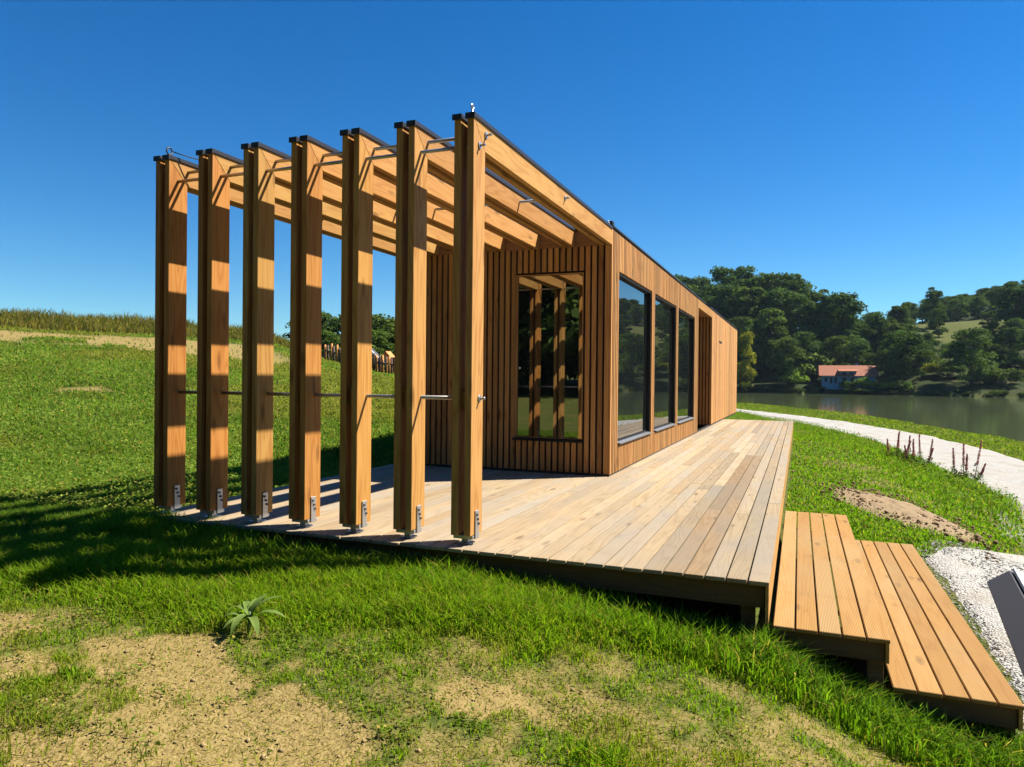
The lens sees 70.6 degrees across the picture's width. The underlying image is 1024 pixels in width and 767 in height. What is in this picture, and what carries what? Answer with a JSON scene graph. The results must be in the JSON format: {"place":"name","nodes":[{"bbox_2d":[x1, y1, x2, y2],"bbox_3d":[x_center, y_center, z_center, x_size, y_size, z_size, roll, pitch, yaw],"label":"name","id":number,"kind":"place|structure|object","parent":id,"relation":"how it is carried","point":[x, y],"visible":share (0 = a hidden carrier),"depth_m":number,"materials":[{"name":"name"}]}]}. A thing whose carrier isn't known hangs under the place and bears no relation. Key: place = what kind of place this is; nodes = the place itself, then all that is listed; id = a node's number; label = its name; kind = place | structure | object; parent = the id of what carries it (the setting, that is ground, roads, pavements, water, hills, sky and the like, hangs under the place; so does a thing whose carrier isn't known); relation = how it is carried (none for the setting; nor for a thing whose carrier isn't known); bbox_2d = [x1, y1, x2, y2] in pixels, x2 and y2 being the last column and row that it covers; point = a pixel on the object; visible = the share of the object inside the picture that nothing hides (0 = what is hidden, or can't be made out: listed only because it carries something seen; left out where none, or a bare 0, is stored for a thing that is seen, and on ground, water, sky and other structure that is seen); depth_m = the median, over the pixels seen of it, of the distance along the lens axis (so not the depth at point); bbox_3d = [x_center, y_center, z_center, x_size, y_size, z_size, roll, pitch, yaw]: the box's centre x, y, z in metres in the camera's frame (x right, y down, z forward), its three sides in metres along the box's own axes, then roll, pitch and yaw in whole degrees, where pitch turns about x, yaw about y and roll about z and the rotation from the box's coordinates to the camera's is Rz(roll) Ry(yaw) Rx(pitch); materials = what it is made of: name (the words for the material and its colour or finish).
{"place":"outdoors","nodes":[
{"label":"outdoors","id":0,"kind":"place"},
{"bbox_2d":[0,491,1023,766],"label":"lawn grass","id":1,"kind":"structure","parent":0,"point":[108,553],"depth_m":4.85,"materials":[{"name":"green plant"}]},
{"bbox_2d":[0,303,1023,766],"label":"ground","id":2,"kind":"structure","parent":0,"point":[344,743],"depth_m":4.10,"materials":[{"name":"soil"}]},
{"bbox_2d":[0,307,289,348],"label":"tall weeds","id":3,"kind":"object","parent":2,"relation":"on","point":[24,318],"visible":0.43,"depth_m":50.40,"materials":[{"name":"green plant"}]},
{"bbox_2d":[0,325,442,512],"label":"field grass","id":4,"kind":"structure","parent":2,"relation":"on","point":[133,356],"depth_m":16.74,"materials":[{"name":"green plant"}]},
{"bbox_2d":[222,594,285,635],"bbox_3d":[-1.729,1.560,4.732,0.509,0.286,0.361,1,0,22],"label":"broadleaf weed","id":5,"kind":"object","parent":2,"relation":"on","point":[248,608],"visible":0.98,"depth_m":4.75,"materials":[{"name":"green plant"}]},
{"bbox_2d":[285,310,340,357],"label":"tree","id":6,"kind":"object","parent":2,"relation":"on","point":[327,325],"visible":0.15,"depth_m":79.72,"materials":[{"name":"green plant"}]},
{"bbox_2d":[321,329,340,359],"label":"tree","id":7,"kind":"object","parent":2,"relation":"on","point":[327,334],"visible":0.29,"depth_m":75.64,"materials":[{"name":"green plant"}]},
{"bbox_2d":[324,343,340,362],"bbox_3d":[-11.124,-1.644,45.847,1.780,1.804,0.149,1,0,15],"label":"stake fence","id":8,"kind":"object","parent":2,"relation":"on","point":[332,352],"visible":0.47,"depth_m":45.87,"materials":[{"name":"orange wood"}]},
{"bbox_2d":[323,314,375,360],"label":"tree","id":9,"kind":"object","parent":2,"relation":"on","point":[339,326],"visible":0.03,"depth_m":80.93,"materials":[{"name":"green plant"}]},
{"bbox_2d":[372,330,394,369],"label":"tree","id":10,"kind":"object","parent":2,"relation":"on","point":[380,345],"visible":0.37,"depth_m":75.00,"materials":[{"name":"green plant"}]},
{"bbox_2d":[372,353,394,373],"bbox_3d":[-7.926,-1.011,44.366,1.807,1.698,0.149,1,0,15],"label":"stake fence","id":11,"kind":"object","parent":2,"relation":"on","point":[377,365],"visible":0.55,"depth_m":44.32,"materials":[{"name":"orange wood"}]},
{"bbox_2d":[372,313,394,360],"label":"tree","id":12,"kind":"object","parent":2,"relation":"on","point":[379,321],"visible":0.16,"depth_m":81.47,"materials":[{"name":"green plant"}]},
{"bbox_2d":[372,349,394,371],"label":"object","id":13,"kind":"object","parent":2,"relation":"on","point":[387,353],"visible":0.23,"depth_m":45.38,"materials":[{"name":"metal"}]},
{"bbox_2d":[376,317,394,371],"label":"tree","id":14,"kind":"object","parent":2,"relation":"on","point":[391,325],"visible":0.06,"depth_m":77.84,"materials":[{"name":"green plant"}]},
{"bbox_2d":[0,575,853,766],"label":"herbs","id":15,"kind":"object","parent":2,"relation":"on","point":[78,686],"visible":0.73,"depth_m":4.06,"materials":[{"name":"green plant"}]},
{"bbox_2d":[2,608,872,766],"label":"soil crumbs","id":16,"kind":"object","parent":2,"relation":"on","point":[263,756],"visible":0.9,"depth_m":3.88,"materials":[{"name":"brown soil"}]},
{"bbox_2d":[150,419,792,631],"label":"timber deck","id":17,"kind":"structure","parent":2,"relation":"on","point":[643,528],"depth_m":7.11,"materials":[{"name":"beige wood"}]},
{"bbox_2d":[153,103,612,544],"bbox_3d":[-1.115,-0.521,8.945,3.696,3.732,4.827,1,0,22],"label":"pergola","id":18,"kind":"object","parent":17,"relation":"on","point":[414,196],"visible":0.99,"depth_m":6.85,"materials":[{"name":"wood"}]},
{"bbox_2d":[425,221,737,475],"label":"pavilion","id":19,"kind":"structure","parent":17,"relation":"on","point":[617,355],"depth_m":11.20,"materials":[{"name":"wood"}]},
{"bbox_2d":[512,272,583,442],"bbox_3d":[0.563,-0.390,10.938,1.117,2.522,0.168,1,0,22],"label":"window","id":20,"kind":"structure","parent":19,"relation":"in","point":[549,307],"depth_m":10.93,"materials":[{"name":"clear glass"}]},
{"bbox_2d":[617,274,651,443],"bbox_3d":[2.056,-0.377,12.213,0.177,2.597,2.580,1,0,22],"label":"window","id":21,"kind":"structure","parent":19,"relation":"in","point":[634,339],"depth_m":12.33,"materials":[{"name":"clear glass"}]},
{"bbox_2d":[654,296,675,431],"bbox_3d":[3.135,-0.385,14.926,0.177,2.597,2.420,1,0,22],"label":"window","id":22,"kind":"structure","parent":19,"relation":"in","point":[664,357],"depth_m":15.12,"materials":[{"name":"clear glass"}]},
{"bbox_2d":[677,309,694,423],"bbox_3d":[4.210,-0.392,17.630,0.177,2.597,2.640,1,0,22],"label":"window","id":23,"kind":"structure","parent":19,"relation":"in","point":[685,322],"depth_m":17.91,"materials":[{"name":"clear glass"}]},
{"bbox_2d":[674,274,691,284],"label":"tree","id":24,"kind":"object","parent":2,"relation":"on","point":[685,279],"visible":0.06,"depth_m":246.05,"materials":[{"name":"green plant"}]},
{"bbox_2d":[686,275,714,289],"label":"tree","id":25,"kind":"object","parent":2,"relation":"on","point":[700,282],"visible":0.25,"depth_m":244.38,"materials":[{"name":"green plant"}]},
{"bbox_2d":[692,284,725,316],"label":"tree","id":26,"kind":"object","parent":2,"relation":"on","point":[706,291],"visible":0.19,"depth_m":229.56,"materials":[{"name":"green plant"}]},
{"bbox_2d":[702,295,738,318],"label":"tree","id":27,"kind":"object","parent":2,"relation":"on","point":[710,301],"visible":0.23,"depth_m":219.47,"materials":[{"name":"green plant"}]},
{"bbox_2d":[709,265,735,295],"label":"tree","id":28,"kind":"object","parent":2,"relation":"on","point":[720,275],"visible":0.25,"depth_m":238.68,"materials":[{"name":"green plant"}]},
{"bbox_2d":[713,283,742,320],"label":"tree","id":29,"kind":"object","parent":2,"relation":"on","point":[725,291],"visible":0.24,"depth_m":215.84,"materials":[{"name":"green plant"}]},
{"bbox_2d":[721,275,753,315],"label":"tree","id":30,"kind":"object","parent":2,"relation":"on","point":[728,278],"visible":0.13,"depth_m":224.85,"materials":[{"name":"green plant"}]},
{"bbox_2d":[720,286,765,355],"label":"tree","id":31,"kind":"object","parent":2,"relation":"on","point":[748,302],"visible":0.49,"depth_m":208.99,"materials":[{"name":"green plant"}]},
{"bbox_2d":[728,316,762,369],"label":"tree","id":32,"kind":"object","parent":2,"relation":"on","point":[735,322],"visible":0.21,"depth_m":196.69,"materials":[{"name":"green plant"}]},
{"bbox_2d":[732,265,758,281],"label":"tree","id":33,"kind":"object","parent":2,"relation":"on","point":[746,272],"visible":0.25,"depth_m":234.33,"materials":[{"name":"green plant"}]},
{"bbox_2d":[737,331,757,389],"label":"tree","id":34,"kind":"object","parent":2,"relation":"on","point":[746,337],"visible":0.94,"depth_m":183.54,"materials":[{"name":"green plant"}]},
{"bbox_2d":[737,278,761,317],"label":"tree","id":35,"kind":"object","parent":2,"relation":"on","point":[743,282],"visible":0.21,"depth_m":221.23,"materials":[{"name":"green plant"}]},
{"bbox_2d":[737,320,767,373],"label":"tree","id":36,"kind":"object","parent":2,"relation":"on","point":[753,326],"visible":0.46,"depth_m":195.39,"materials":[{"name":"green plant"}]},
{"bbox_2d":[750,272,793,334],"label":"tree","id":37,"kind":"object","parent":2,"relation":"on","point":[765,281],"visible":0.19,"depth_m":219.25,"materials":[{"name":"green plant"}]},
{"bbox_2d":[755,307,791,370],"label":"tree","id":38,"kind":"object","parent":2,"relation":"on","point":[768,322],"visible":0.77,"depth_m":195.95,"materials":[{"name":"green plant"}]},
{"bbox_2d":[753,287,807,351],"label":"tree","id":39,"kind":"object","parent":2,"relation":"on","point":[772,297],"visible":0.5,"depth_m":207.01,"materials":[{"name":"green plant"}]},
{"bbox_2d":[766,337,807,384],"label":"tree","id":40,"kind":"object","parent":2,"relation":"on","point":[789,347],"visible":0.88,"depth_m":181.98,"materials":[{"name":"green plant"}]},
{"bbox_2d":[768,272,816,332],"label":"tree","id":41,"kind":"object","parent":2,"relation":"on","point":[797,284],"visible":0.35,"depth_m":216.69,"materials":[{"name":"green plant"}]},
{"bbox_2d":[778,369,810,385],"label":"shrub","id":42,"kind":"object","parent":2,"relation":"on","point":[793,377],"visible":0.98,"depth_m":179.41,"materials":[{"name":"green plant"}]},
{"bbox_2d":[780,292,817,352],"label":"tree","id":43,"kind":"object","parent":2,"relation":"on","point":[803,303],"visible":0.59,"depth_m":202.69,"materials":[{"name":"green plant"}]},
{"bbox_2d":[792,331,823,362],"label":"tree","id":44,"kind":"object","parent":2,"relation":"on","point":[809,342],"visible":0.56,"depth_m":191.54,"materials":[{"name":"green plant"}]},
{"bbox_2d":[792,352,836,381],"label":"tree","id":45,"kind":"object","parent":2,"relation":"on","point":[810,367],"visible":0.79,"depth_m":187.74,"materials":[{"name":"green plant"}]},
{"bbox_2d":[796,305,832,353],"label":"tree","id":46,"kind":"object","parent":2,"relation":"on","point":[814,315],"visible":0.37,"depth_m":202.51,"materials":[{"name":"green plant"}]},
{"bbox_2d":[809,289,834,327],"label":"tree","id":47,"kind":"object","parent":2,"relation":"on","point":[816,297],"visible":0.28,"depth_m":216.45,"materials":[{"name":"green plant"}]},
{"bbox_2d":[811,295,836,357],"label":"conifer","id":48,"kind":"object","parent":2,"relation":"on","point":[821,327],"visible":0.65,"depth_m":200.62,"materials":[{"name":"green plant"}]},
{"bbox_2d":[773,511,889,693],"bbox_3d":[3.072,1.999,7.203,0.736,0.600,4.853,1,0,22],"label":"timber step","id":49,"kind":"object","parent":2,"relation":"on","point":[857,644],"visible":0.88,"depth_m":5.71,"materials":[{"name":"brown wood"}]},
{"bbox_2d":[818,335,851,364],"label":"tree","id":50,"kind":"object","parent":2,"relation":"on","point":[834,350],"visible":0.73,"depth_m":189.08,"materials":[{"name":"green plant"}]},
{"bbox_2d":[815,291,868,363],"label":"tree","id":51,"kind":"object","parent":2,"relation":"on","point":[846,304],"visible":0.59,"depth_m":197.47,"materials":[{"name":"green plant"}]},
{"bbox_2d":[838,381,857,388],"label":"shrub","id":52,"kind":"object","parent":2,"relation":"on","point":[847,384],"visible":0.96,"depth_m":174.13,"materials":[{"name":"green plant"}]},
{"bbox_2d":[818,364,878,388],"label":"house","id":53,"kind":"structure","parent":2,"relation":"on","point":[832,376],"depth_m":176.88,"materials":[{"name":"orange paint"}]},
{"bbox_2d":[827,317,869,357],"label":"tree","id":54,"kind":"object","parent":2,"relation":"on","point":[850,323],"visible":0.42,"depth_m":197.91,"materials":[{"name":"green plant"}]},
{"bbox_2d":[836,338,876,364],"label":"tree","id":55,"kind":"object","parent":2,"relation":"on","point":[859,345],"visible":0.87,"depth_m":184.80,"materials":[{"name":"green plant"}]},
{"bbox_2d":[853,377,877,387],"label":"shrub","id":56,"kind":"object","parent":2,"relation":"on","point":[865,381],"visible":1,"depth_m":172.28,"materials":[{"name":"green plant"}]},
{"bbox_2d":[855,388,875,393],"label":"shrub","id":57,"kind":"object","parent":2,"relation":"on","point":[863,390],"visible":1,"depth_m":169.58,"materials":[{"name":"green plant"}]},
{"bbox_2d":[854,323,882,365],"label":"tree","id":58,"kind":"object","parent":2,"relation":"on","point":[870,331],"visible":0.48,"depth_m":195.40,"materials":[{"name":"green plant"}]},
{"bbox_2d":[725,402,1023,556],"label":"verge grass","id":59,"kind":"structure","parent":2,"relation":"on","point":[863,519],"depth_m":15.12,"materials":[{"name":"green plant"}]},
{"bbox_2d":[863,311,887,340],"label":"tree","id":60,"kind":"object","parent":2,"relation":"on","point":[870,319],"visible":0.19,"depth_m":208.62,"materials":[{"name":"green plant"}]},
{"bbox_2d":[866,314,886,365],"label":"conifer","id":61,"kind":"object","parent":2,"relation":"on","point":[877,322],"visible":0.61,"depth_m":195.76,"materials":[{"name":"green plant"}]},
{"bbox_2d":[874,319,906,358],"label":"tree","id":62,"kind":"object","parent":2,"relation":"on","point":[887,326],"visible":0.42,"depth_m":194.73,"materials":[{"name":"green plant"}]},
{"bbox_2d":[876,348,912,382],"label":"tree","id":63,"kind":"object","parent":2,"relation":"on","point":[889,354],"visible":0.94,"depth_m":172.63,"materials":[{"name":"green plant"}]},
{"bbox_2d":[877,330,911,374],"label":"tree","id":64,"kind":"object","parent":2,"relation":"on","point":[886,343],"visible":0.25,"depth_m":181.86,"materials":[{"name":"green plant"}]},
{"bbox_2d":[886,431,912,459],"bbox_3d":[11.424,1.839,21.296,0.810,0.889,0.815,1,0,22],"label":"loosestrife","id":65,"kind":"object","parent":2,"relation":"on","point":[898,448],"visible":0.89,"depth_m":21.35,"materials":[{"name":"brown plant"}]},
{"bbox_2d":[890,380,913,389],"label":"shrub","id":66,"kind":"object","parent":2,"relation":"on","point":[902,384],"visible":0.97,"depth_m":168.21,"materials":[{"name":"green plant"}]},
{"bbox_2d":[886,303,921,332],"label":"tree","id":67,"kind":"object","parent":2,"relation":"on","point":[903,318],"visible":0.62,"depth_m":205.25,"materials":[{"name":"green plant"}]},
{"bbox_2d":[875,331,935,380],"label":"tree","id":68,"kind":"object","parent":2,"relation":"on","point":[912,340],"visible":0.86,"depth_m":172.33,"materials":[{"name":"green plant"}]},
{"bbox_2d":[834,488,981,543],"bbox_3d":[6.352,2.205,11.793,1.700,0.553,3.900,1,0,1],"label":"soil heap","id":69,"kind":"object","parent":2,"relation":"on","point":[904,508],"visible":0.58,"depth_m":11.49,"materials":[{"name":"brown soil"}]},
{"bbox_2d":[791,470,1019,561],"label":"soil clods","id":70,"kind":"object","parent":69,"relation":"on","point":[977,537],"visible":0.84,"depth_m":11.24,"materials":[{"name":"brown soil"}]},
{"bbox_2d":[898,302,918,321],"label":"tree","id":71,"kind":"object","parent":2,"relation":"on","point":[913,305],"visible":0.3,"depth_m":279.39,"materials":[{"name":"green plant"}]},
{"bbox_2d":[904,433,933,465],"bbox_3d":[11.472,1.903,20.410,0.842,0.998,0.797,1,0,22],"label":"loosestrife","id":72,"kind":"object","parent":2,"relation":"on","point":[913,455],"visible":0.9,"depth_m":20.46,"materials":[{"name":"brown plant"}]},
{"bbox_2d":[916,343,934,369],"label":"tree","id":73,"kind":"object","parent":2,"relation":"on","point":[925,347],"visible":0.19,"depth_m":181.10,"materials":[{"name":"green plant"}]},
{"bbox_2d":[917,300,941,318],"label":"tree","id":74,"kind":"object","parent":2,"relation":"on","point":[921,307],"visible":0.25,"depth_m":269.35,"materials":[{"name":"green plant"}]},
{"bbox_2d":[922,332,942,350],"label":"tree","id":75,"kind":"object","parent":2,"relation":"on","point":[928,336],"visible":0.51,"depth_m":196.27,"materials":[{"name":"green plant"}]},
{"bbox_2d":[919,287,947,326],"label":"tree","id":76,"kind":"object","parent":2,"relation":"on","point":[933,295],"visible":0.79,"depth_m":232.53,"materials":[{"name":"green plant"}]},
{"bbox_2d":[921,362,947,375],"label":"shrub","id":77,"kind":"object","parent":2,"relation":"on","point":[936,369],"visible":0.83,"depth_m":175.66,"materials":[{"name":"green plant"}]},
{"bbox_2d":[927,308,948,336],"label":"tree","id":78,"kind":"object","parent":2,"relation":"on","point":[938,313],"visible":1,"depth_m":218.73,"materials":[{"name":"green plant"}]},
{"bbox_2d":[855,540,1023,740],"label":"timber step","id":79,"kind":"object","parent":2,"relation":"on","point":[988,695],"visible":0.77,"depth_m":5.47,"materials":[{"name":"brown wood"}]},
{"bbox_2d":[929,359,968,375],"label":"shrub","id":80,"kind":"object","parent":2,"relation":"on","point":[954,369],"visible":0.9,"depth_m":173.26,"materials":[{"name":"green plant"}]},
{"bbox_2d":[946,299,968,321],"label":"tree","id":81,"kind":"object","parent":2,"relation":"on","point":[955,303],"visible":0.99,"depth_m":261.50,"materials":[{"name":"green plant"}]},
{"bbox_2d":[947,296,972,318],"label":"tree","id":82,"kind":"object","parent":2,"relation":"on","point":[966,299],"visible":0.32,"depth_m":266.95,"materials":[{"name":"green plant"}]},
{"bbox_2d":[948,440,986,479],"bbox_3d":[11.141,1.917,17.744,0.905,1.097,0.770,1,0,22],"label":"loosestrife","id":83,"kind":"object","parent":2,"relation":"on","point":[974,476],"visible":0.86,"depth_m":17.72,"materials":[{"name":"brown plant"}]},
{"bbox_2d":[937,327,999,385],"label":"tree","id":84,"kind":"object","parent":2,"relation":"on","point":[959,350],"visible":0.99,"depth_m":164.26,"materials":[{"name":"green plant"}]},
{"bbox_2d":[967,296,990,318],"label":"tree","id":85,"kind":"object","parent":2,"relation":"on","point":[974,308],"visible":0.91,"depth_m":258.53,"materials":[{"name":"green plant"}]},
{"bbox_2d":[973,288,990,307],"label":"tree","id":86,"kind":"object","parent":2,"relation":"on","point":[983,290],"visible":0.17,"depth_m":289.55,"materials":[{"name":"green plant"}]},
{"bbox_2d":[978,310,999,329],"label":"tree","id":87,"kind":"object","parent":2,"relation":"on","point":[986,316],"visible":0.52,"depth_m":208.68,"materials":[{"name":"green plant"}]},
{"bbox_2d":[981,335,996,353],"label":"tree","id":88,"kind":"object","parent":2,"relation":"on","point":[992,337],"visible":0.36,"depth_m":188.00,"materials":[{"name":"green plant"}]},
{"bbox_2d":[983,321,1001,346],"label":"tree","id":89,"kind":"object","parent":2,"relation":"on","point":[992,325],"visible":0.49,"depth_m":196.11,"materials":[{"name":"green plant"}]},
{"bbox_2d":[984,285,1010,306],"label":"tree","id":90,"kind":"object","parent":2,"relation":"on","point":[994,289],"visible":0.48,"depth_m":265.10,"materials":[{"name":"green plant"}]},
{"bbox_2d":[987,353,1008,363],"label":"shrub","id":91,"kind":"object","parent":2,"relation":"on","point":[1002,355],"visible":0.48,"depth_m":181.42,"materials":[{"name":"green plant"}]},
{"bbox_2d":[989,390,1009,395],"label":"shrub","id":92,"kind":"object","parent":2,"relation":"on","point":[999,392],"visible":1,"depth_m":156.09,"materials":[{"name":"green plant"}]},
{"bbox_2d":[983,368,1023,385],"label":"shrub","id":93,"kind":"object","parent":2,"relation":"on","point":[1011,374],"visible":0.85,"depth_m":162.06,"materials":[{"name":"green plant"}]},
{"bbox_2d":[987,568,1023,676],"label":"sign stand","id":94,"kind":"object","parent":2,"relation":"on","point":[1006,589],"visible":1,"depth_m":2.26,"materials":[{"name":"grey metal"}]},
{"bbox_2d":[991,282,1023,328],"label":"tree","id":95,"kind":"object","parent":2,"relation":"on","point":[1005,313],"visible":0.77,"depth_m":199.76,"materials":[{"name":"green plant"}]},
{"bbox_2d":[996,327,1022,357],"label":"tree","id":96,"kind":"object","parent":2,"relation":"on","point":[1014,335],"visible":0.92,"depth_m":182.75,"materials":[{"name":"green plant"}]},
{"bbox_2d":[995,317,1023,350],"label":"tree","id":97,"kind":"object","parent":2,"relation":"on","point":[1015,322],"visible":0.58,"depth_m":190.38,"materials":[{"name":"green plant"}]},
{"bbox_2d":[999,356,1023,368],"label":"shrub","id":98,"kind":"object","parent":2,"relation":"on","point":[1015,360],"visible":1,"depth_m":176.46,"materials":[{"name":"green plant"}]},
{"bbox_2d":[0,0,1023,339],"label":"sky","id":99,"kind":"structure","parent":0,"point":[872,149],"materials":[{"name":"blue"}]},
{"bbox_2d":[736,409,1023,721],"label":"gravel path","id":100,"kind":"structure","parent":0,"point":[1002,471],"depth_m":16.13,"materials":[{"name":"grey gravel"}]},
{"bbox_2d":[736,393,1023,441],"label":"lake","id":101,"kind":"structure","parent":0,"point":[999,416],"depth_m":86.19,"materials":[{"name":"green liquid"}]},
{"bbox_2d":[916,540,1023,728],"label":"gravel","id":102,"kind":"structure","parent":0,"point":[977,618],"depth_m":8.09,"materials":[{"name":"grey gravel"}]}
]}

